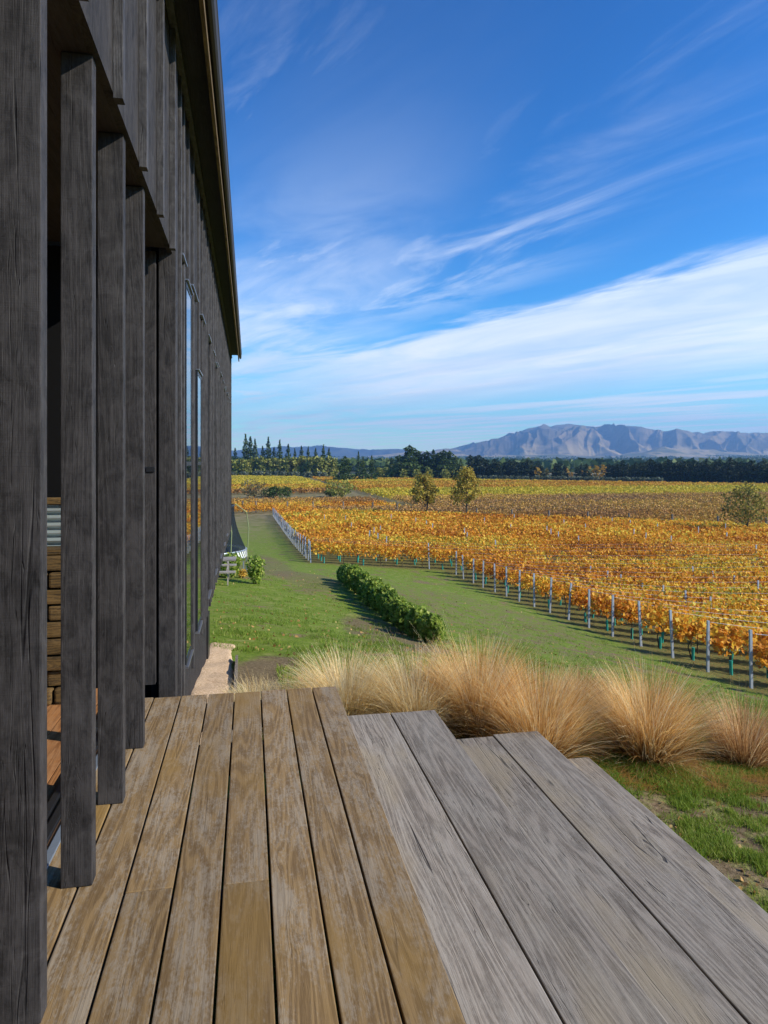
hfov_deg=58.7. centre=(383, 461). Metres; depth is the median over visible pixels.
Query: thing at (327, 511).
vine row
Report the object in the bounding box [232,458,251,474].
broadleaf tree
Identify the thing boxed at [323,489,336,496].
shrub
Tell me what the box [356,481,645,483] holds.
vine row
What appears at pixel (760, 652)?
vine row
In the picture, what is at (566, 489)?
vine row
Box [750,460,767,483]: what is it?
conifer tree
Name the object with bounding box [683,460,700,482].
conifer tree
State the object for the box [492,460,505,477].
conifer tree
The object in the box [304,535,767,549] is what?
vine row
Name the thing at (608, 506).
vine row
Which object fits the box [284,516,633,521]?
vine row
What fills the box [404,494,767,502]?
vine row
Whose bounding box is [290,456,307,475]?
broadleaf tree
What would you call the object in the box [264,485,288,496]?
shrub
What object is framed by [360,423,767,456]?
mountains
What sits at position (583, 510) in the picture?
vine row
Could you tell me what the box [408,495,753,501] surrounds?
vine row
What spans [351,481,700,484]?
vine row
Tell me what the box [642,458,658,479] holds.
conifer tree
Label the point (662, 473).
conifer tree
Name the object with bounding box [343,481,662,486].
vine row
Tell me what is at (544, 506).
vine row
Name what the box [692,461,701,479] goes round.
conifer tree
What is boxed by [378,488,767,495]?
vine row
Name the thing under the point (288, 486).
vine row
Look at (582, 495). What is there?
vine row
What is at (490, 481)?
vine row
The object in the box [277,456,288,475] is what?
broadleaf tree
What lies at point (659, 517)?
vine row
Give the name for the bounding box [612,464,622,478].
conifer tree
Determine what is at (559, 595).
vine row
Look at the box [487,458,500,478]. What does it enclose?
conifer tree
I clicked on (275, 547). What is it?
ground
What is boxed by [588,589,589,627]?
trellis post
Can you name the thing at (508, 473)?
conifer tree
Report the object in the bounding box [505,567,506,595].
trellis post
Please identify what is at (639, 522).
vine row
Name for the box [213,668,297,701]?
tussock grass
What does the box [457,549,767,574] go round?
vine row
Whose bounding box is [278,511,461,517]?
vine row
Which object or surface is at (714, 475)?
conifer tree
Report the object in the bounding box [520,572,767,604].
vine row
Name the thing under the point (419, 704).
tussock grass
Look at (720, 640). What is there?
vine row
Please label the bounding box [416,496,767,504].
vine row
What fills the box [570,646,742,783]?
tussock grass
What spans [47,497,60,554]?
corrugated sheet
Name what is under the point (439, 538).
vine row
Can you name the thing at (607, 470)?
conifer tree
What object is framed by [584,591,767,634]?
vine row
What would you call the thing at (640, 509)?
vine row
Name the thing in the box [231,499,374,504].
vine row
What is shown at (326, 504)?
vine row
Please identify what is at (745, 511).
broadleaf tree
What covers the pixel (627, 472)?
conifer tree
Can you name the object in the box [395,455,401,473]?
conifer tree
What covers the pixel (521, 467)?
conifer tree
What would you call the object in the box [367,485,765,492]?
vine row
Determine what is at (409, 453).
conifer tree
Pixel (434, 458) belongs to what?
conifer tree
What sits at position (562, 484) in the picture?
vine row
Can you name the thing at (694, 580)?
vine row
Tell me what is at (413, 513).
vine row
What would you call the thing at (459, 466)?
conifer tree
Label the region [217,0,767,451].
sky
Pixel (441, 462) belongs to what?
conifer tree
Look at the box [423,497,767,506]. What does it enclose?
vine row
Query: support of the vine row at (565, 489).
on the ground at (275, 547)
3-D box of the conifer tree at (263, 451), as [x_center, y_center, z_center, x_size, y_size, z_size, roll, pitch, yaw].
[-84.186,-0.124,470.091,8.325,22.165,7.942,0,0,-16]
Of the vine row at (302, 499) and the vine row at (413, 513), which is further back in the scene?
the vine row at (302, 499)
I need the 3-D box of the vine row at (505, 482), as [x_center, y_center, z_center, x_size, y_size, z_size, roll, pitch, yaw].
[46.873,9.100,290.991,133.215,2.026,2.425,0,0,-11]
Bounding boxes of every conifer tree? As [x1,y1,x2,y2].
[232,448,237,459]
[238,434,249,474]
[245,436,254,459]
[251,440,258,465]
[260,446,265,458]
[263,437,271,459]
[271,447,276,459]
[276,440,282,475]
[284,444,290,475]
[321,444,325,459]
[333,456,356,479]
[354,451,361,476]
[356,456,368,478]
[366,455,378,478]
[386,457,397,476]
[394,445,422,477]
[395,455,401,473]
[397,451,412,477]
[412,449,422,468]
[415,453,427,472]
[421,450,435,477]
[423,449,439,477]
[432,450,453,478]
[441,450,457,476]
[450,455,459,467]
[453,459,467,478]
[465,455,474,476]
[471,455,487,477]
[484,460,489,475]
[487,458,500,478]
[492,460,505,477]
[500,463,507,476]
[504,460,516,475]
[507,460,518,477]
[512,462,521,477]
[518,462,527,478]
[519,459,533,479]
[540,466,545,477]
[549,463,563,479]
[553,462,565,478]
[561,465,567,476]
[572,467,581,478]
[578,464,583,475]
[579,464,593,480]
[601,463,615,479]
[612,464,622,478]
[615,460,625,479]
[621,463,632,477]
[629,465,635,477]
[633,462,637,476]
[634,462,644,479]
[639,462,649,478]
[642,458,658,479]
[648,461,659,478]
[653,462,662,476]
[656,462,671,481]
[663,459,676,471]
[664,462,679,481]
[671,462,684,481]
[678,461,688,481]
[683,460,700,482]
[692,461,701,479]
[694,461,710,482]
[698,459,714,482]
[704,461,724,481]
[712,463,732,482]
[716,459,722,474]
[720,457,740,482]
[733,461,739,480]
[735,461,745,479]
[737,462,749,481]
[740,460,758,482]
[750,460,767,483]
[751,462,764,482]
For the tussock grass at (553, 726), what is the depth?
4.50 m
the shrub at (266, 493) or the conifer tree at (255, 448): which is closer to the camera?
the shrub at (266, 493)
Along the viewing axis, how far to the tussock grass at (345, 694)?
4.99 m
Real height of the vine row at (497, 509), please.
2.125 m
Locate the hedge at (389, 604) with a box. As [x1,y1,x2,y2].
[336,563,445,645]
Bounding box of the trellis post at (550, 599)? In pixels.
[549,578,551,612]
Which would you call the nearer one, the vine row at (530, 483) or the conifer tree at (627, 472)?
the vine row at (530, 483)
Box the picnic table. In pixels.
[219,557,236,585]
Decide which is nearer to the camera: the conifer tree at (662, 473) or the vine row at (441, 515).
the vine row at (441, 515)
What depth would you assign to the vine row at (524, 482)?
276.01 m
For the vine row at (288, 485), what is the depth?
245.77 m
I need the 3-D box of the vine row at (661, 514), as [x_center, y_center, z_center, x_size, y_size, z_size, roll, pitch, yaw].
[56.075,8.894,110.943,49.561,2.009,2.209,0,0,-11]
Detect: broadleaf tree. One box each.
[231,458,243,474]
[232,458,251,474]
[241,459,256,474]
[249,457,265,471]
[253,454,269,475]
[260,458,273,474]
[265,458,279,475]
[269,457,287,473]
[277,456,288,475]
[280,470,286,475]
[282,457,302,475]
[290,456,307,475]
[300,455,314,476]
[302,456,320,475]
[309,454,328,476]
[322,454,338,476]
[375,467,384,477]
[382,466,392,477]
[390,469,398,477]
[398,468,408,477]
[409,471,438,509]
[412,469,421,476]
[424,467,433,477]
[440,469,450,478]
[450,465,482,512]
[534,467,541,476]
[545,468,549,479]
[592,465,601,476]
[597,464,605,477]
[719,480,767,525]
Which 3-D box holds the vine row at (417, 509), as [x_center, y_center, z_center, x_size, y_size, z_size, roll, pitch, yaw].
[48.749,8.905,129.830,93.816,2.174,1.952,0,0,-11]
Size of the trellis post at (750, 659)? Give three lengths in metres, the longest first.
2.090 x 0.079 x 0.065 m
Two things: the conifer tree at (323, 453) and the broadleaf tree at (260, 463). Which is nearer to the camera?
the broadleaf tree at (260, 463)
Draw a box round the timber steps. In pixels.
[347,710,767,1023]
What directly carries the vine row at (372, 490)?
on the ground at (275, 547)
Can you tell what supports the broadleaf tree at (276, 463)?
on the ground at (275, 547)
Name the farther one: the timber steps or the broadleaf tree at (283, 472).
the broadleaf tree at (283, 472)
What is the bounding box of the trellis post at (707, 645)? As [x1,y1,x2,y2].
[706,620,709,671]
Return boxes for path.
[191,642,234,744]
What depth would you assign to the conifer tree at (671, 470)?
338.07 m
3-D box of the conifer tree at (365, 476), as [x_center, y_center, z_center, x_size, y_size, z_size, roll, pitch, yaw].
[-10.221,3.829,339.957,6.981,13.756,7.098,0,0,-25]
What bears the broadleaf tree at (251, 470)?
on the ground at (275, 547)
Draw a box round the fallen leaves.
[213,563,766,726]
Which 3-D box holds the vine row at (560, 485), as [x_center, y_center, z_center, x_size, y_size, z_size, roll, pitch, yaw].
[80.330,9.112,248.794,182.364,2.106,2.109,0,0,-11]
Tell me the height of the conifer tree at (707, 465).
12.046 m
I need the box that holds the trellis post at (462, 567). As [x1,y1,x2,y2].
[462,555,463,578]
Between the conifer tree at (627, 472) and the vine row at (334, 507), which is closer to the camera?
the vine row at (334, 507)
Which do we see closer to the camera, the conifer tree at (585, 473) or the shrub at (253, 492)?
the shrub at (253, 492)
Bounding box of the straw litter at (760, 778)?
[293,720,767,804]
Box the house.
[0,0,241,1023]
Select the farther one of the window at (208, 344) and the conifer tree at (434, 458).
the conifer tree at (434, 458)
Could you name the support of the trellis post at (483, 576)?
on the ground at (275, 547)
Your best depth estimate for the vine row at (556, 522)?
88.91 m
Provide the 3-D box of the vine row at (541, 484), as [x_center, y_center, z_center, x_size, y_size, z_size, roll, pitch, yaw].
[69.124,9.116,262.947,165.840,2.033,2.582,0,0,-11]
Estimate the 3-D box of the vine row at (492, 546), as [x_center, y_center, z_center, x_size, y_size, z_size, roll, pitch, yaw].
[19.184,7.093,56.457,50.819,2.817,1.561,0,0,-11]
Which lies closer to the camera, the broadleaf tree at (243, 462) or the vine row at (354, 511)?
the vine row at (354, 511)
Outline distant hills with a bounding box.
[231,445,407,456]
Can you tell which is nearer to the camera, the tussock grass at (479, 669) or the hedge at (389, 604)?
the tussock grass at (479, 669)
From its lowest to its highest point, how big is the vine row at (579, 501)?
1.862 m
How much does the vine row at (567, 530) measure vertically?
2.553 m
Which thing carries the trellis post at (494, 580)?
on the ground at (275, 547)
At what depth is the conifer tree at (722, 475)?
321.51 m
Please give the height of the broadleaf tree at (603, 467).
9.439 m
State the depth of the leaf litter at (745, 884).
3.83 m
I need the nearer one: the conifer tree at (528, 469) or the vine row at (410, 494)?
the vine row at (410, 494)
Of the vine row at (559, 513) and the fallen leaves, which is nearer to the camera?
the fallen leaves
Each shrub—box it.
[220,552,244,578]
[238,568,247,577]
[239,479,269,497]
[245,554,265,584]
[261,490,272,496]
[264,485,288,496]
[282,486,291,496]
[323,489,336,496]
[326,479,357,496]
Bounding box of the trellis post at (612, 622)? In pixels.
[611,595,613,636]
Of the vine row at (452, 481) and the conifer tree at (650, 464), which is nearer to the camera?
the vine row at (452, 481)
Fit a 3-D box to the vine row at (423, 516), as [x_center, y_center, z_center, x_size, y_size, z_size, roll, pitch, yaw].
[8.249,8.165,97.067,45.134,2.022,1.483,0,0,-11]
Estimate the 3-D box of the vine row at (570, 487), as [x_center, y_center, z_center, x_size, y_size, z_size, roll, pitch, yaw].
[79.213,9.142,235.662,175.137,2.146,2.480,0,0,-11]
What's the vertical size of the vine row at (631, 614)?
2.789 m
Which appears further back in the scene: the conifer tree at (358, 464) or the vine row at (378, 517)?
the conifer tree at (358, 464)
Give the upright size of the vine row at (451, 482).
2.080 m
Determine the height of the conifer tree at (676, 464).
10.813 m
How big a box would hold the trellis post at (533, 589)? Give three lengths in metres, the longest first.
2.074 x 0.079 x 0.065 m
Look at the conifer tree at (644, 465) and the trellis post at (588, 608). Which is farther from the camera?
the conifer tree at (644, 465)
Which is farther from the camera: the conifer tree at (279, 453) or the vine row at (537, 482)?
the conifer tree at (279, 453)
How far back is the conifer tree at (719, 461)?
331.63 m
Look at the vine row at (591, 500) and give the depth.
155.36 m
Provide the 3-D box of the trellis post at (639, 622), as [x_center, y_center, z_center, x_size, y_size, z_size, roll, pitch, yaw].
[9.316,6.103,24.819,0.079,2.051,0.066,-2,-2,-11]
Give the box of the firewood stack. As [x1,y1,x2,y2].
[47,554,60,704]
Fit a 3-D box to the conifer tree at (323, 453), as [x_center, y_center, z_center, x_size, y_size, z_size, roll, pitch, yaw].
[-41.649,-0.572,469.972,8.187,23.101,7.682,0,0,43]
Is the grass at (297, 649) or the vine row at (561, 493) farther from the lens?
the vine row at (561, 493)
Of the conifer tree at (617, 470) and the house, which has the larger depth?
the conifer tree at (617, 470)
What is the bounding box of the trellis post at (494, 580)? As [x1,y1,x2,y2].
[494,564,495,591]
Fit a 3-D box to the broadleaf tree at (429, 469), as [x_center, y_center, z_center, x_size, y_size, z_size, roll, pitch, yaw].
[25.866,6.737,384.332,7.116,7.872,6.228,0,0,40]
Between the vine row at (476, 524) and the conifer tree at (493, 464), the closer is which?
the vine row at (476, 524)
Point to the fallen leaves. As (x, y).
(425, 644)
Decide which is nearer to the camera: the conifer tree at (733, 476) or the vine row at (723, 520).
the vine row at (723, 520)
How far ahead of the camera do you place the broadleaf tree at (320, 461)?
440.28 m
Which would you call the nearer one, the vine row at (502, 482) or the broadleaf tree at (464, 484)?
the broadleaf tree at (464, 484)
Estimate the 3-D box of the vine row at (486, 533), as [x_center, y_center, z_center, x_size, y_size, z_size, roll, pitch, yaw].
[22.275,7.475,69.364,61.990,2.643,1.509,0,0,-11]
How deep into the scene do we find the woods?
707.48 m
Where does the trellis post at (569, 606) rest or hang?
on the ground at (275, 547)
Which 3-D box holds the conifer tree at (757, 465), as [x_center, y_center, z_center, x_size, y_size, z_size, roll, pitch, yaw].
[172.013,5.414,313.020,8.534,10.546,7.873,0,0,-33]
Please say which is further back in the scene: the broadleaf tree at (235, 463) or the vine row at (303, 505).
the broadleaf tree at (235, 463)
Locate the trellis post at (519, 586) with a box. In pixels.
[518,570,520,601]
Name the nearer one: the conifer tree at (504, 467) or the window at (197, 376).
the window at (197, 376)
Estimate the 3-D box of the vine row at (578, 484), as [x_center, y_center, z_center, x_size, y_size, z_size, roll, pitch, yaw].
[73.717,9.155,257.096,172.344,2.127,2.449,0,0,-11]
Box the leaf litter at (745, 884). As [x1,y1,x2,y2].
[637,747,767,893]
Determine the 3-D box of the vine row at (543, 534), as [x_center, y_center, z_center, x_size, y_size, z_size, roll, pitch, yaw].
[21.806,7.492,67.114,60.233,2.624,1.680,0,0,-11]
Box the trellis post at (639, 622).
[637,601,641,646]
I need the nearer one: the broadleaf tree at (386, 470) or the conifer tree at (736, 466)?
the conifer tree at (736, 466)
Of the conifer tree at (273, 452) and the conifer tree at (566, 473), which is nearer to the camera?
the conifer tree at (566, 473)
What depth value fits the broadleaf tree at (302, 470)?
445.22 m
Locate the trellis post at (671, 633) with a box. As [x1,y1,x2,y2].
[669,610,673,657]
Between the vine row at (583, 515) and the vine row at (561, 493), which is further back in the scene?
the vine row at (561, 493)
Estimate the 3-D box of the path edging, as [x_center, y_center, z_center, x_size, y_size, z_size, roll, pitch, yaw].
[-1.370,2.121,6.304,0.030,0.572,3.701,0,0,-12]
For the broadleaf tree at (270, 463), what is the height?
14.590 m
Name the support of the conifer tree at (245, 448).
on the ground at (275, 547)
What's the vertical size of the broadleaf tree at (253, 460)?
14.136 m
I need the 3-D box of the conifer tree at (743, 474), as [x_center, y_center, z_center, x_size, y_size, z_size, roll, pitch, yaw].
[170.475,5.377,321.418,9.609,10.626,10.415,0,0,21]
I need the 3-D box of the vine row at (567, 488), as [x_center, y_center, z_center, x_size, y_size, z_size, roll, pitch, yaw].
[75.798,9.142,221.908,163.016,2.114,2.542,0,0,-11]
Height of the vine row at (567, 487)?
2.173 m
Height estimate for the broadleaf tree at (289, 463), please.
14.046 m
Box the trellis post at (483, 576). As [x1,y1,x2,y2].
[482,561,483,587]
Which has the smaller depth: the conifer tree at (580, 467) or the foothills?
the conifer tree at (580, 467)
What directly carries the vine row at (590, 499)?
on the ground at (275, 547)
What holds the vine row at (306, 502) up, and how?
on the ground at (275, 547)
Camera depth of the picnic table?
21.08 m
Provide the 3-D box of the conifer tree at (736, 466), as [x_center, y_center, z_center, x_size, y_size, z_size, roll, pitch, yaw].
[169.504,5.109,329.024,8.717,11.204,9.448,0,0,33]
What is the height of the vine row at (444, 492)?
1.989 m
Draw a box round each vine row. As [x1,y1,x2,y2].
[231,483,323,484]
[231,488,328,493]
[231,488,345,493]
[231,496,375,500]
[231,498,380,503]
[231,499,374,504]
[231,502,396,509]
[232,484,329,486]
[232,495,369,501]
[232,497,376,501]
[232,497,378,502]
[232,499,379,504]
[232,500,388,505]
[234,485,328,487]
[234,503,399,511]
[234,503,400,511]
[235,500,384,506]
[237,496,370,500]
[237,501,393,507]
[238,485,328,486]
[248,501,392,507]
[275,506,323,509]
[276,508,374,511]
[276,508,384,512]
[277,508,356,511]
[278,509,426,512]
[278,510,442,517]
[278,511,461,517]
[279,509,408,513]
[279,512,501,518]
[280,512,519,518]
[280,513,542,519]
[281,513,564,520]
[283,511,480,515]
[283,514,586,521]
[283,515,607,521]
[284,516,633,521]
[284,517,657,524]
[286,518,682,525]
[286,519,708,525]
[287,519,734,525]
[289,520,760,527]
[289,522,765,530]
[291,521,765,529]
[291,523,767,532]
[291,524,766,534]
[292,525,767,535]
[294,527,767,537]
[296,527,767,537]
[297,528,767,541]
[299,530,767,543]
[301,532,767,546]
[302,531,766,547]
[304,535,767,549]
[305,500,764,510]
[306,534,766,553]
[309,537,767,562]
[311,538,767,566]
[312,540,767,569]
[324,501,767,510]
[327,479,490,482]
[330,479,536,481]
[332,479,535,481]
[334,479,569,481]
[335,480,590,482]
[336,480,602,483]
[337,480,584,482]
[337,480,604,484]
[338,480,621,483]
[341,502,753,511]
[343,481,635,483]
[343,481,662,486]
[345,481,682,486]
[348,482,725,488]
[349,481,708,485]
[350,479,562,481]
[350,482,738,487]
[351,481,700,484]
[352,481,680,484]
[352,482,761,488]
[353,481,656,483]
[354,482,766,489]
[354,483,767,489]
[355,482,750,486]
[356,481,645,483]
[356,483,756,489]
[357,484,762,490]
[359,484,767,489]
[359,503,731,511]
[360,484,765,491]
[362,484,762,492]
[363,485,767,491]
[365,485,766,492]
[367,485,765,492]
[369,486,767,492]
[370,486,762,494]
[372,487,766,493]
[374,487,767,494]
[376,487,763,495]
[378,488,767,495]
[380,488,767,496]
[381,504,767,513]
[382,489,764,498]
[385,489,765,496]
[387,490,767,497]
[389,490,766,499]
[391,490,767,498]
[393,491,766,499]
[395,491,766,500]
[397,492,767,501]
[399,493,735,500]
[399,504,766,513]
[401,493,765,501]
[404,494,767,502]
[406,494,767,503]
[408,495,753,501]
[411,495,767,503]
[414,496,759,505]
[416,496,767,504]
[420,497,766,505]
[421,506,766,513]
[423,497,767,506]
[428,498,767,506]
[429,499,767,506]
[434,499,766,507]
[442,506,767,514]
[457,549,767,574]
[464,507,756,514]
[464,554,767,580]
[474,558,767,584]
[484,562,767,589]
[489,508,735,515]
[495,566,767,595]
[507,567,767,598]
[513,509,767,517]
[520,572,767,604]
[535,576,767,612]
[536,509,767,517]
[549,580,767,620]
[562,511,767,520]
[568,585,767,627]
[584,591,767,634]
[589,512,764,519]
[610,597,767,646]
[615,513,765,522]
[642,599,767,655]
[643,513,767,522]
[668,612,767,667]
[675,515,767,523]
[703,622,767,677]
[704,516,767,523]
[734,517,767,525]
[747,634,767,669]
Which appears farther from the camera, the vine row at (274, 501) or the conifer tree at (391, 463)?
the conifer tree at (391, 463)
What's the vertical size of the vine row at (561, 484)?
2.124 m
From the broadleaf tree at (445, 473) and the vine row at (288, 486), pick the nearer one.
the vine row at (288, 486)
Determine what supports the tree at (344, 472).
on the ground at (275, 547)
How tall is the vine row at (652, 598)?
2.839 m
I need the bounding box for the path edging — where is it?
[231,655,237,741]
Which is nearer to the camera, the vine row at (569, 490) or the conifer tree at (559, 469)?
the vine row at (569, 490)
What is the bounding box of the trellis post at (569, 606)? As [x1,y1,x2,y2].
[568,583,571,619]
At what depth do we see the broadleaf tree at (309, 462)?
440.77 m
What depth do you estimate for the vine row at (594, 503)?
144.27 m
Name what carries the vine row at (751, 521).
on the ground at (275, 547)
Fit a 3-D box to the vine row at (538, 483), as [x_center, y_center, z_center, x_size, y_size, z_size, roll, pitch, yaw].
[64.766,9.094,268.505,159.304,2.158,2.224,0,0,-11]
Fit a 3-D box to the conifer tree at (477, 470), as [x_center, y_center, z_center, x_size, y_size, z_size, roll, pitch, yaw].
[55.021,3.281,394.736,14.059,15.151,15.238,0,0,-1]
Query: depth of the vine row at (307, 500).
155.21 m
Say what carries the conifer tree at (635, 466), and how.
on the ground at (275, 547)
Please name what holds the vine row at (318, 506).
on the ground at (275, 547)
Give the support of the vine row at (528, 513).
on the ground at (275, 547)
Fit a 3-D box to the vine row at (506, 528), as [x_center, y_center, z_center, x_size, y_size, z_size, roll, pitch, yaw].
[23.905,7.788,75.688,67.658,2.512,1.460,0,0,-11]
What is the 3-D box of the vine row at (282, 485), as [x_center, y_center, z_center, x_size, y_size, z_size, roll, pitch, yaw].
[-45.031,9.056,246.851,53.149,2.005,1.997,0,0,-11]
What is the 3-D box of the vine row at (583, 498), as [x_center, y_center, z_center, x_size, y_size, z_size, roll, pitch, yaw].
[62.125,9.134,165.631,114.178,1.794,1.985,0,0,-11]
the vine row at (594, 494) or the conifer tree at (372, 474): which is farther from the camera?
the conifer tree at (372, 474)
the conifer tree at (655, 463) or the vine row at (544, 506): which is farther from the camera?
the conifer tree at (655, 463)
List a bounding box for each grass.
[212,574,767,739]
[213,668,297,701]
[250,673,320,737]
[274,638,411,734]
[343,630,483,738]
[398,615,559,737]
[453,646,629,771]
[454,720,767,912]
[537,657,626,718]
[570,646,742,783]
[690,676,767,771]
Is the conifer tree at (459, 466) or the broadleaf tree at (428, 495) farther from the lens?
the conifer tree at (459, 466)
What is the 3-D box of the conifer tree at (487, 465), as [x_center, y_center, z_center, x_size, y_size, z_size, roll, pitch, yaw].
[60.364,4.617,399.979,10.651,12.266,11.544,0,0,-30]
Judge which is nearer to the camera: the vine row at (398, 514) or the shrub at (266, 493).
the vine row at (398, 514)
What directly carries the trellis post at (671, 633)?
on the ground at (275, 547)
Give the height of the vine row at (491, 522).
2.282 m
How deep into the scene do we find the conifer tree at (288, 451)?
469.39 m
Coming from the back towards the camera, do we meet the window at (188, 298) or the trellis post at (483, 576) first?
the trellis post at (483, 576)
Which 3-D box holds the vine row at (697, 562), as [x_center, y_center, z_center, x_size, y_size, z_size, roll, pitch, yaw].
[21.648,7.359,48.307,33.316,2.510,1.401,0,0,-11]
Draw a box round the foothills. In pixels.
[446,447,767,457]
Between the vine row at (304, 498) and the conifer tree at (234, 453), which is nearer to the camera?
the vine row at (304, 498)
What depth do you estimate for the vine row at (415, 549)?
50.02 m
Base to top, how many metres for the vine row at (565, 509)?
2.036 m
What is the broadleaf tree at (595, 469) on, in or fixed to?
on the ground at (275, 547)
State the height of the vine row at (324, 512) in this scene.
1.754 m
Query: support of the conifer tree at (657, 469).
on the ground at (275, 547)
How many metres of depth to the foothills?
4583.38 m
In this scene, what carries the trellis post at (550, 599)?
on the ground at (275, 547)
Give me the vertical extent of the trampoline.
2.568 m
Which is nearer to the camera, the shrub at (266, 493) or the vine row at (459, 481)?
the shrub at (266, 493)
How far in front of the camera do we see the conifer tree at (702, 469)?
326.61 m
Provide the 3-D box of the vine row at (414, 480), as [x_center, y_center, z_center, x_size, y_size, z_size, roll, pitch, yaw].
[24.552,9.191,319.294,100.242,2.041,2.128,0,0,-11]
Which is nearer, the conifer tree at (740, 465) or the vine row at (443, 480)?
the vine row at (443, 480)
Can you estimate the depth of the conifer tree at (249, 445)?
469.37 m
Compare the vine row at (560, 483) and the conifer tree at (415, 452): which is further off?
the conifer tree at (415, 452)
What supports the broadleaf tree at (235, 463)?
on the ground at (275, 547)
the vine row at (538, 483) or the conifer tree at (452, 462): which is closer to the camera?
the vine row at (538, 483)
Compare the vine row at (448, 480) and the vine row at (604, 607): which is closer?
the vine row at (604, 607)
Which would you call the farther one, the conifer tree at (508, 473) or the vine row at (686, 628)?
the conifer tree at (508, 473)
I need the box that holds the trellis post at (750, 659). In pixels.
[749,629,752,688]
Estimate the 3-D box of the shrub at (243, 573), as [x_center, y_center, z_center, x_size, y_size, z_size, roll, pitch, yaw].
[-5.008,3.982,24.299,0.396,0.400,0.430,0,0,-11]
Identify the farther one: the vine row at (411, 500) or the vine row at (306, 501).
the vine row at (411, 500)
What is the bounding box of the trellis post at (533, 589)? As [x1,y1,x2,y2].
[533,573,534,606]
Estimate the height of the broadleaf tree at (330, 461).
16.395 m
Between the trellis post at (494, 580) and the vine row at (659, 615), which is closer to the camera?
the vine row at (659, 615)
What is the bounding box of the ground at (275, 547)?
[89,457,767,1023]
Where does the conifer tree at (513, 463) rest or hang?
on the ground at (275, 547)
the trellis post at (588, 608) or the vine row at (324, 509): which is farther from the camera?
the vine row at (324, 509)
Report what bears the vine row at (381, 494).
on the ground at (275, 547)
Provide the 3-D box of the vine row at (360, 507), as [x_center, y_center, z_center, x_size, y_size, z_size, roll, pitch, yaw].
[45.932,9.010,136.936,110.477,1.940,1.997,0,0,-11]
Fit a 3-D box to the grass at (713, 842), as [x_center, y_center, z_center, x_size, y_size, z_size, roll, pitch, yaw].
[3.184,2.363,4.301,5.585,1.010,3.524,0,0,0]
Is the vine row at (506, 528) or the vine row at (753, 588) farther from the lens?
the vine row at (506, 528)
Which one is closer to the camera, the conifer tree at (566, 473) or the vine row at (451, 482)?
the vine row at (451, 482)
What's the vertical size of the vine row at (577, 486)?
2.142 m
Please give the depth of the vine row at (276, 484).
264.05 m
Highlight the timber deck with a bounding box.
[40,686,465,1023]
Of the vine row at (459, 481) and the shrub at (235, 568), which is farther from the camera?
the vine row at (459, 481)
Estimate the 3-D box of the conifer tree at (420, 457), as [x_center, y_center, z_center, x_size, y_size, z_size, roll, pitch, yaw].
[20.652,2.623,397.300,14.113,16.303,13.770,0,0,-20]
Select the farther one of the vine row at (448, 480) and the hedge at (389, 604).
the vine row at (448, 480)
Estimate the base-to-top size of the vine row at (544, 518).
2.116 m
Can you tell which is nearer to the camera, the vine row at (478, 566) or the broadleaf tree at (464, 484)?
the vine row at (478, 566)
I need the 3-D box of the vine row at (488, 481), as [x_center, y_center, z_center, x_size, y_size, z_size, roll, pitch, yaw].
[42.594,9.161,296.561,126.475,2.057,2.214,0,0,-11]
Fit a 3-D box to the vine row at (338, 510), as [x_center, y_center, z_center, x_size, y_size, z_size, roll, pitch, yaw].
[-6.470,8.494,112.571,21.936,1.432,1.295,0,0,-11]
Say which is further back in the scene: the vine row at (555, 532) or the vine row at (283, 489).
the vine row at (283, 489)
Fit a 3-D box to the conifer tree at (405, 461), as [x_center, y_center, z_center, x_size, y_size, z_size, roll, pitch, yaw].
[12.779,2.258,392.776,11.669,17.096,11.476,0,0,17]
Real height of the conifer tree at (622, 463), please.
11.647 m
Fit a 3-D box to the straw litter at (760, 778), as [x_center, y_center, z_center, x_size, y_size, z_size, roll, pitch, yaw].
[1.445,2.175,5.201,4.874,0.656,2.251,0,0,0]
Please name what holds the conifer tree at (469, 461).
on the ground at (275, 547)
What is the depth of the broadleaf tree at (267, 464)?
447.71 m
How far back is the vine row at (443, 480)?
303.11 m
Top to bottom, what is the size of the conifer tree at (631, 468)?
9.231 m
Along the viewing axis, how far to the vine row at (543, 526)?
79.10 m
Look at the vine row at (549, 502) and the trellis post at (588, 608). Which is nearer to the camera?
the trellis post at (588, 608)
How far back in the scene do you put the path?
7.00 m
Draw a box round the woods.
[231,455,767,471]
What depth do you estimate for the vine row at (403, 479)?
329.39 m
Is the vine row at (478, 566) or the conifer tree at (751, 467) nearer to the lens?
the vine row at (478, 566)
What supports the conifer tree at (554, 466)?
on the ground at (275, 547)
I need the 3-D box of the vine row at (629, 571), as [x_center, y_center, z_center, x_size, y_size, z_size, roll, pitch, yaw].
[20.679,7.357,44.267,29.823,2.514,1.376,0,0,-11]
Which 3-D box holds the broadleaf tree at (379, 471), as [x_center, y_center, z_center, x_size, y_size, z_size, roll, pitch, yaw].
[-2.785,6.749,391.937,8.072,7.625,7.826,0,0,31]
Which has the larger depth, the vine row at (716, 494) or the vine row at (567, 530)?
the vine row at (716, 494)
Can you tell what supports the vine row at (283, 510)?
on the ground at (275, 547)
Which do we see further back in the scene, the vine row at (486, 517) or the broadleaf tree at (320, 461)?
the broadleaf tree at (320, 461)
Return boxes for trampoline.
[218,504,248,576]
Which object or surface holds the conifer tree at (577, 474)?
on the ground at (275, 547)
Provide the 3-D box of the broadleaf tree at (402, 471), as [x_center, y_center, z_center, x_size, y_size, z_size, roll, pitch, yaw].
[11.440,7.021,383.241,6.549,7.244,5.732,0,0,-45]
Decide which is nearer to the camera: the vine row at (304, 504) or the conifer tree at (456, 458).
the vine row at (304, 504)
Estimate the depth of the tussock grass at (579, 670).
5.98 m
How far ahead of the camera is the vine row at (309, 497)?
162.81 m
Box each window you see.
[185,281,191,664]
[195,371,200,630]
[208,344,208,588]
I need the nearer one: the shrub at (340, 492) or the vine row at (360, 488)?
the shrub at (340, 492)

